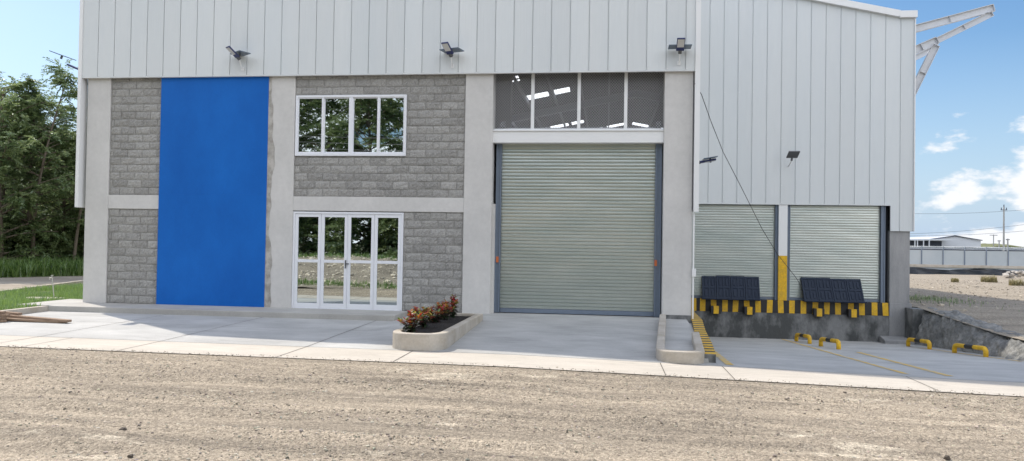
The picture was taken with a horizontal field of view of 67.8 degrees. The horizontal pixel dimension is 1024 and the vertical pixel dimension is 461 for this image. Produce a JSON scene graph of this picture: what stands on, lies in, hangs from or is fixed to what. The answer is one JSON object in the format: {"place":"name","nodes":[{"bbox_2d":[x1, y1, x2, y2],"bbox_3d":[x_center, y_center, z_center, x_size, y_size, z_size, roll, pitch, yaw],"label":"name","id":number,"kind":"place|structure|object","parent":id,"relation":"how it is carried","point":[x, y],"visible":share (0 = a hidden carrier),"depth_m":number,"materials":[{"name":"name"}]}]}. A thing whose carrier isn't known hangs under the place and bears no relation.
{"place":"outdoors","nodes":[
{"label":"outdoors","id":0,"kind":"place"},
{"bbox_2d":[0,276,82,289],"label":"dirt road","id":1,"kind":"structure","parent":0,"point":[6,283],"depth_m":30.09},
{"bbox_2d":[0,299,407,320],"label":"sidewalk","id":2,"kind":"structure","parent":0,"point":[72,305],"depth_m":18.01,"materials":[{"name":"concrete"}]},
{"bbox_2d":[0,311,461,350],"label":"pavement","id":3,"kind":"structure","parent":0,"point":[350,334],"depth_m":15.28,"materials":[{"name":"concrete"}]},
{"bbox_2d":[7,318,65,322],"bbox_3d":[-10.130,1.895,16.083,1.511,0.076,0.150,1,-1,7],"label":"plank","id":4,"kind":"object","parent":3,"relation":"on","point":[26,320],"visible":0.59,"depth_m":16.02,"materials":[{"name":"brown wood"}]},
{"bbox_2d":[8,315,71,322],"bbox_3d":[-10.062,1.858,16.136,1.642,0.103,0.140,1,-1,14],"label":"plank","id":5,"kind":"object","parent":3,"relation":"on","point":[40,318],"visible":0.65,"depth_m":16.06,"materials":[{"name":"brown wood"}]},
{"bbox_2d":[6,311,21,314],"bbox_3d":[-11.448,1.766,16.663,1.958,0.077,0.110,1,-1,21],"label":"plank","id":6,"kind":"object","parent":5,"relation":"on","point":[14,313],"visible":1,"depth_m":16.34,"materials":[{"name":"brown wood"}]},
{"bbox_2d":[0,267,1022,396],"bbox_3d":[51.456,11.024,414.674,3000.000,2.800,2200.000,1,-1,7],"label":"ground","id":7,"kind":"structure","parent":0,"point":[531,368],"depth_m":18.19,"materials":[{"name":"grey concrete"}]},
{"bbox_2d":[75,0,995,341],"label":"warehouse","id":8,"kind":"structure","parent":7,"relation":"on","point":[533,156],"depth_m":18.92,"materials":[{"name":"metal"}]},
{"bbox_2d":[49,50,77,69],"bbox_3d":[-11.463,-4.263,19.955,0.995,0.782,0.600,1,-1,7],"label":"solar wall lamp","id":9,"kind":"object","parent":8,"relation":"attached to","point":[69,65],"visible":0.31,"depth_m":19.86,"materials":[{"name":"white"}]},
{"bbox_2d":[226,46,250,70],"bbox_3d":[-6.752,-4.224,18.669,0.486,0.499,0.516,2,-1,-45],"label":"solar wall lamp","id":10,"kind":"object","parent":8,"relation":"attached to","point":[237,54],"visible":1,"depth_m":18.63,"materials":[{"name":"white"}]},
{"bbox_2d":[291,211,403,310],"bbox_3d":[-4.031,0.743,18.686,2.795,2.390,0.140,1,-1,7],"label":"glazed door","id":11,"kind":"structure","parent":8,"relation":"in","point":[341,260],"depth_m":18.66,"materials":[{"name":"glass"}]},
{"bbox_2d":[295,94,406,155],"bbox_3d":[-3.959,-2.576,18.714,2.810,1.497,0.090,1,-1,7],"label":"window","id":12,"kind":"structure","parent":8,"relation":"in","point":[325,125],"depth_m":18.71,"materials":[{"name":"white metal"}]},
{"bbox_2d":[439,42,463,67],"bbox_3d":[-1.471,-4.151,18.010,0.516,0.499,0.504,0,-1,27],"label":"solar wall lamp","id":13,"kind":"object","parent":8,"relation":"attached to","point":[448,50],"visible":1,"depth_m":17.98,"materials":[{"name":"white"}]},
{"bbox_2d":[668,38,691,64],"bbox_3d":[3.828,-4.077,17.345,0.516,0.499,0.502,1,-1,7],"label":"solar wall lamp","id":14,"kind":"object","parent":8,"relation":"attached to","point":[680,46],"visible":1,"depth_m":17.31,"materials":[{"name":"white"}]},
{"bbox_2d":[699,156,717,163],"bbox_3d":[4.763,-1.621,19.079,0.676,0.431,0.600,1,-1,7],"label":"solar wall lamp","id":15,"kind":"object","parent":8,"relation":"attached to","point":[708,159],"visible":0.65,"depth_m":18.97,"materials":[{"name":"black"}]},
{"bbox_2d":[701,276,761,300],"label":"dock ramp panel","id":16,"kind":"structure","parent":8,"relation":"attached to","point":[740,287],"depth_m":24.38,"materials":[{"name":"black rubber"}]},
{"bbox_2d":[700,92,799,284],"bbox_3d":[6.289,-0.840,21.037,0.884,4.905,8.231,0,-1,37],"label":"cable","id":17,"kind":"object","parent":8,"relation":"hanging from","point":[740,185],"visible":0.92,"depth_m":21.96,"materials":[{"name":"grey plastic"}]},
{"bbox_2d":[786,151,799,166],"bbox_3d":[8.796,-2.244,23.942,0.372,0.452,0.543,1,-1,7],"label":"flood lamp","id":18,"kind":"object","parent":8,"relation":"attached to","point":[792,154],"visible":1,"depth_m":23.79,"materials":[{"name":"black"}]},
{"bbox_2d":[801,277,866,302],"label":"dock ramp panel","id":19,"kind":"structure","parent":8,"relation":"attached to","point":[827,290],"depth_m":23.99,"materials":[{"name":"black rubber"}]},
{"bbox_2d":[910,239,955,246],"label":"open shed","id":20,"kind":"structure","parent":7,"relation":"on","point":[925,242],"depth_m":226.22,"materials":[{"name":"grey metal"}]},
{"bbox_2d":[910,235,982,247],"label":"distant warehouse","id":21,"kind":"structure","parent":7,"relation":"on","point":[960,241],"depth_m":232.93,"materials":[{"name":"grey metal"}]},
{"bbox_2d":[909,279,1023,330],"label":"lot stones","id":22,"kind":"object","parent":7,"relation":"on","point":[970,292],"visible":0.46,"depth_m":34.06,"materials":[{"name":"beige stone"}]},
{"bbox_2d":[910,246,1023,250],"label":"fence","id":23,"kind":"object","parent":7,"relation":"on","point":[973,248],"depth_m":157.55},
{"bbox_2d":[915,307,1023,360],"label":"rough retaining bank","id":24,"kind":"structure","parent":7,"relation":"on","point":[940,331],"depth_m":20.25,"materials":[{"name":"grey stone"}]},
{"bbox_2d":[1001,205,1006,250],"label":"utility pole","id":25,"kind":"object","parent":7,"relation":"on","point":[1003,226],"visible":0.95,"depth_m":114.67,"materials":[{"name":"concrete"}]},
{"bbox_2d":[913,225,1017,233],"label":"power cable","id":26,"kind":"object","parent":25,"relation":"attached to","point":[966,230],"visible":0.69,"depth_m":114.46,"materials":[{"name":"grey metal"}]},
{"bbox_2d":[0,345,1023,460],"bbox_3d":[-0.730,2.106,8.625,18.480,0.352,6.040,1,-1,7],"label":"gravel road","id":27,"kind":"structure","parent":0,"point":[766,429],"depth_m":8.61,"materials":[{"name":"brown gravel"}]},
{"bbox_2d":[943,455,950,460],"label":"stone","id":28,"kind":"object","parent":27,"relation":"on","point":[947,457],"visible":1,"depth_m":7.41,"materials":[{"name":"grey stone"}]},
{"bbox_2d":[0,335,1023,396],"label":"apron","id":29,"kind":"object","parent":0,"point":[816,378],"visible":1,"depth_m":12.17,"materials":[{"name":"concrete"}]},
{"bbox_2d":[0,0,1023,246],"label":"sky","id":30,"kind":"structure","parent":0,"point":[969,111],"materials":[{"name":"blue"}]},
{"bbox_2d":[428,312,718,365],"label":"driveway","id":31,"kind":"structure","parent":0,"point":[613,337],"depth_m":14.98,"materials":[{"name":"concrete"}]},
{"bbox_2d":[392,313,482,350],"bbox_3d":[-1.407,2.059,15.080,1.020,0.500,4.080,1,-1,7],"label":"planter","id":32,"kind":"object","parent":31,"relation":"on","point":[446,333],"visible":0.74,"depth_m":13.51,"materials":[{"name":"concrete"}]},
{"bbox_2d":[397,309,424,332],"bbox_3d":[-1.757,1.631,13.556,0.565,0.463,0.463,0,-1,38],"label":"croton shrub","id":33,"kind":"object","parent":32,"relation":"in","point":[412,324],"visible":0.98,"depth_m":13.49,"materials":[{"name":"red plant"}]},
{"bbox_2d":[412,306,433,327],"bbox_3d":[-1.683,1.650,14.335,0.484,0.453,0.406,1,-1,-6],"label":"croton shrub","id":34,"kind":"object","parent":32,"relation":"in","point":[425,319],"visible":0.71,"depth_m":14.32,"materials":[{"name":"red plant"}]},
{"bbox_2d":[429,302,447,322],"bbox_3d":[-1.513,1.665,15.239,0.486,0.459,0.499,1,-1,7],"label":"croton shrub","id":35,"kind":"object","parent":32,"relation":"in","point":[436,316],"visible":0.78,"depth_m":15.24,"materials":[{"name":"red plant"}]},
{"bbox_2d":[435,302,454,319],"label":"croton shrub","id":36,"kind":"object","parent":32,"relation":"in","point":[444,314],"visible":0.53,"depth_m":15.90,"materials":[{"name":"red plant"}]},
{"bbox_2d":[442,294,458,317],"bbox_3d":[-1.312,1.651,16.509,0.426,0.535,0.468,1,-1,14],"label":"croton shrub","id":37,"kind":"object","parent":32,"relation":"in","point":[453,301],"visible":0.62,"depth_m":16.46,"materials":[{"name":"red plant"}]},
{"bbox_2d":[656,314,708,378],"bbox_3d":[3.277,2.175,15.073,0.900,0.619,5.226,1,-1,10],"label":"empty planter","id":38,"kind":"object","parent":31,"relation":"on","point":[685,352],"visible":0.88,"depth_m":12.85,"materials":[{"name":"concrete"}]},
{"bbox_2d":[709,337,1023,382],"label":"loading ramp","id":39,"kind":"structure","parent":0,"point":[872,358],"depth_m":15.83,"materials":[{"name":"concrete"}]},
{"bbox_2d":[691,299,715,379],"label":"stairs","id":40,"kind":"structure","parent":39,"relation":"on","point":[699,327],"depth_m":14.56,"materials":[{"name":"concrete"}]},
{"bbox_2d":[794,333,811,343],"bbox_3d":[8.564,3.187,22.432,0.116,0.370,1.402,1,-1,5],"label":"pipe barrier","id":41,"kind":"object","parent":39,"relation":"on","point":[807,336],"visible":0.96,"depth_m":22.20,"materials":[{"name":"yellow metal"}]},
{"bbox_2d":[819,337,840,349],"bbox_3d":[8.341,2.972,20.016,0.116,0.361,1.304,1,-1,2],"label":"pipe barrier","id":42,"kind":"object","parent":39,"relation":"on","point":[832,340],"visible":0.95,"depth_m":19.83,"materials":[{"name":"yellow metal"}]},
{"bbox_2d":[879,336,914,344],"bbox_3d":[11.701,3.419,23.328,0.847,0.279,0.930,1,-1,7],"label":"concrete pad","id":43,"kind":"object","parent":39,"relation":"on","point":[892,339],"visible":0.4,"depth_m":23.09,"materials":[{"name":"grey concrete"}]},
{"bbox_2d":[905,307,928,337],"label":"block stub wall","id":44,"kind":"structure","parent":39,"relation":"on","point":[913,318],"depth_m":23.14,"materials":[{"name":"concrete"}]},
{"bbox_2d":[906,338,931,349],"bbox_3d":[11.321,3.156,21.215,0.116,0.364,1.358,1,-1,3],"label":"pipe barrier","id":45,"kind":"object","parent":39,"relation":"on","point":[925,341],"visible":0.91,"depth_m":21.03,"materials":[{"name":"yellow metal"}]},
{"bbox_2d":[952,343,988,356],"bbox_3d":[11.227,2.942,18.690,0.116,0.362,1.358,1,-1,-1],"label":"pipe barrier","id":46,"kind":"object","parent":39,"relation":"on","point":[955,346],"visible":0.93,"depth_m":18.56,"materials":[{"name":"yellow metal"}]},
{"bbox_2d":[909,274,1023,339],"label":"gravel lot","id":47,"kind":"structure","parent":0,"point":[985,312],"depth_m":29.97,"materials":[{"name":"beige gravel"}]},
{"bbox_2d":[950,278,958,281],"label":"dry grass tuft","id":48,"kind":"object","parent":47,"relation":"on","point":[954,279],"visible":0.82,"depth_m":49.55,"materials":[{"name":"yellow plant"}]},
{"bbox_2d":[909,292,1015,307],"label":"weeds","id":49,"kind":"object","parent":47,"relation":"on","point":[929,298],"visible":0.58,"depth_m":27.27,"materials":[{"name":"green plant"}]},
{"bbox_2d":[910,267,1018,275],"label":"tarp","id":50,"kind":"object","parent":47,"relation":"on","point":[914,270],"visible":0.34,"depth_m":74.61,"materials":[{"name":"grey"}]},
{"bbox_2d":[910,246,1023,270],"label":"sheet metal fence","id":51,"kind":"object","parent":47,"relation":"on","point":[942,259],"visible":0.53,"depth_m":74.99,"materials":[{"name":"metal"}]},
{"bbox_2d":[980,274,997,282],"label":"dry grass tuft","id":52,"kind":"object","parent":47,"relation":"on","point":[988,279],"visible":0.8,"depth_m":50.89,"materials":[{"name":"plant"}]},
{"bbox_2d":[1002,270,1023,277],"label":"rubble heap","id":53,"kind":"object","parent":47,"relation":"on","point":[1008,274],"visible":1,"depth_m":63.52,"materials":[{"name":"stone"}]},
{"bbox_2d":[1008,278,1023,285],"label":"dry grass tuft","id":54,"kind":"object","parent":47,"relation":"on","point":[1012,282],"visible":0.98,"depth_m":44.78,"materials":[{"name":"yellow plant"}]},
{"bbox_2d":[981,243,1022,247],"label":"green hill","id":55,"kind":"structure","parent":0,"point":[988,245],"depth_m":299.97,"materials":[{"name":"green plant"}]},
{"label":"verge","id":56,"kind":"structure","parent":0,"visible":0},
{"bbox_2d":[3,212,39,260],"bbox_3d":[-24.766,0.667,36.340,4.471,3.190,4.572,1,-1,7],"label":"bush","id":57,"kind":"object","parent":56,"relation":"on","point":[10,244],"visible":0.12,"depth_m":36.08,"materials":[{"name":"green plant"}]},
{"bbox_2d":[0,109,46,230],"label":"broadleaf tree","id":58,"kind":"object","parent":56,"relation":"on","point":[12,213],"visible":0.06,"depth_m":37.75,"materials":[{"name":"green plant"}]},
{"bbox_2d":[0,71,56,247],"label":"feathery tree","id":59,"kind":"object","parent":56,"relation":"on","point":[10,172],"visible":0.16,"depth_m":36.33,"materials":[{"name":"green plant"}]},
{"bbox_2d":[0,212,62,261],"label":"bush","id":60,"kind":"object","parent":56,"relation":"on","point":[14,231],"visible":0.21,"depth_m":35.84,"materials":[{"name":"green plant"}]},
{"bbox_2d":[1,113,70,226],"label":"broadleaf tree","id":61,"kind":"object","parent":56,"relation":"on","point":[36,157],"depth_m":42.75,"materials":[{"name":"green plant"}]},
{"bbox_2d":[0,73,76,266],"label":"broadleaf tree","id":62,"kind":"object","parent":56,"relation":"on","point":[18,88],"visible":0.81,"depth_m":34.64,"materials":[{"name":"green plant"}]},
{"bbox_2d":[0,282,82,309],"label":"grass","id":63,"kind":"structure","parent":56,"relation":"on","point":[15,298],"depth_m":21.85,"materials":[{"name":"green plant"}]},
{"bbox_2d":[0,280,82,291],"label":"road kerb","id":64,"kind":"structure","parent":56,"relation":"on","point":[79,281],"depth_m":27.75,"materials":[{"name":"concrete"}]},
{"bbox_2d":[0,255,83,277],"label":"tall grass","id":65,"kind":"structure","parent":56,"relation":"on","point":[22,268],"depth_m":33.56,"materials":[{"name":"green plant"}]},
{"bbox_2d":[1,125,84,255],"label":"broadleaf tree","id":66,"kind":"object","parent":56,"relation":"on","point":[54,245],"visible":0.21,"depth_m":36.60,"materials":[{"name":"green plant"}]},
{"bbox_2d":[0,88,86,263],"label":"broadleaf tree","id":67,"kind":"object","parent":56,"relation":"on","point":[65,126],"visible":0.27,"depth_m":36.26,"materials":[{"name":"green plant"}]},
{"bbox_2d":[0,57,87,258],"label":"feathery tree","id":68,"kind":"object","parent":56,"relation":"on","point":[63,81],"visible":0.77,"depth_m":35.24,"materials":[{"name":"green plant"}]},
{"bbox_2d":[6,213,83,259],"bbox_3d":[-22.781,0.712,37.151,4.471,3.190,4.572,0,-1,38],"label":"bush","id":69,"kind":"object","parent":56,"relation":"on","point":[41,246],"visible":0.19,"depth_m":36.68,"materials":[{"name":"green plant"}]},
{"bbox_2d":[6,123,83,220],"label":"broadleaf tree","id":70,"kind":"object","parent":56,"relation":"on","point":[53,177],"visible":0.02,"depth_m":43.09,"materials":[{"name":"green plant"}]},
{"bbox_2d":[21,129,81,254],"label":"broadleaf tree","id":71,"kind":"object","parent":56,"relation":"on","point":[60,175],"visible":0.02,"depth_m":43.69,"materials":[{"name":"green plant"}]},
{"bbox_2d":[19,210,84,257],"bbox_3d":[-22.097,0.609,38.100,4.471,3.480,4.572,2,-1,-36],"label":"bush","id":72,"kind":"object","parent":56,"relation":"on","point":[67,234],"visible":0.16,"depth_m":36.89,"materials":[{"name":"green plant"}]},
{"bbox_2d":[21,138,84,261],"bbox_3d":[-21.198,-1.627,38.879,6.702,7.646,5.962,2,-1,-36],"label":"broadleaf tree","id":73,"kind":"object","parent":56,"relation":"on","point":[44,208],"visible":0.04,"depth_m":37.29,"materials":[{"name":"green plant"}]},
{"bbox_2d":[41,229,84,261],"bbox_3d":[-21.658,0.756,38.719,4.572,3.190,4.471,1,-1,-21],"label":"bush","id":74,"kind":"object","parent":56,"relation":"on","point":[67,248],"visible":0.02,"depth_m":37.20,"materials":[{"name":"green plant"}]},
{"bbox_2d":[41,116,86,260],"bbox_3d":[-20.419,-2.196,36.744,4.013,8.737,4.212,1,-1,-16],"label":"feathery tree","id":75,"kind":"object","parent":56,"relation":"on","point":[72,159],"visible":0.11,"depth_m":36.27,"materials":[{"name":"green plant"}]},
{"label":"concrete patch","id":76,"kind":"structure","parent":56,"relation":"on","visible":0},
{"bbox_2d":[49,275,53,296],"bbox_3d":[-12.723,1.597,21.078,0.170,0.727,0.046,1,-1,-3],"label":"standpipe","id":77,"kind":"object","parent":76,"relation":"on","point":[52,284],"visible":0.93,"depth_m":21.07,"materials":[{"name":"grey plastic"}]}
]}

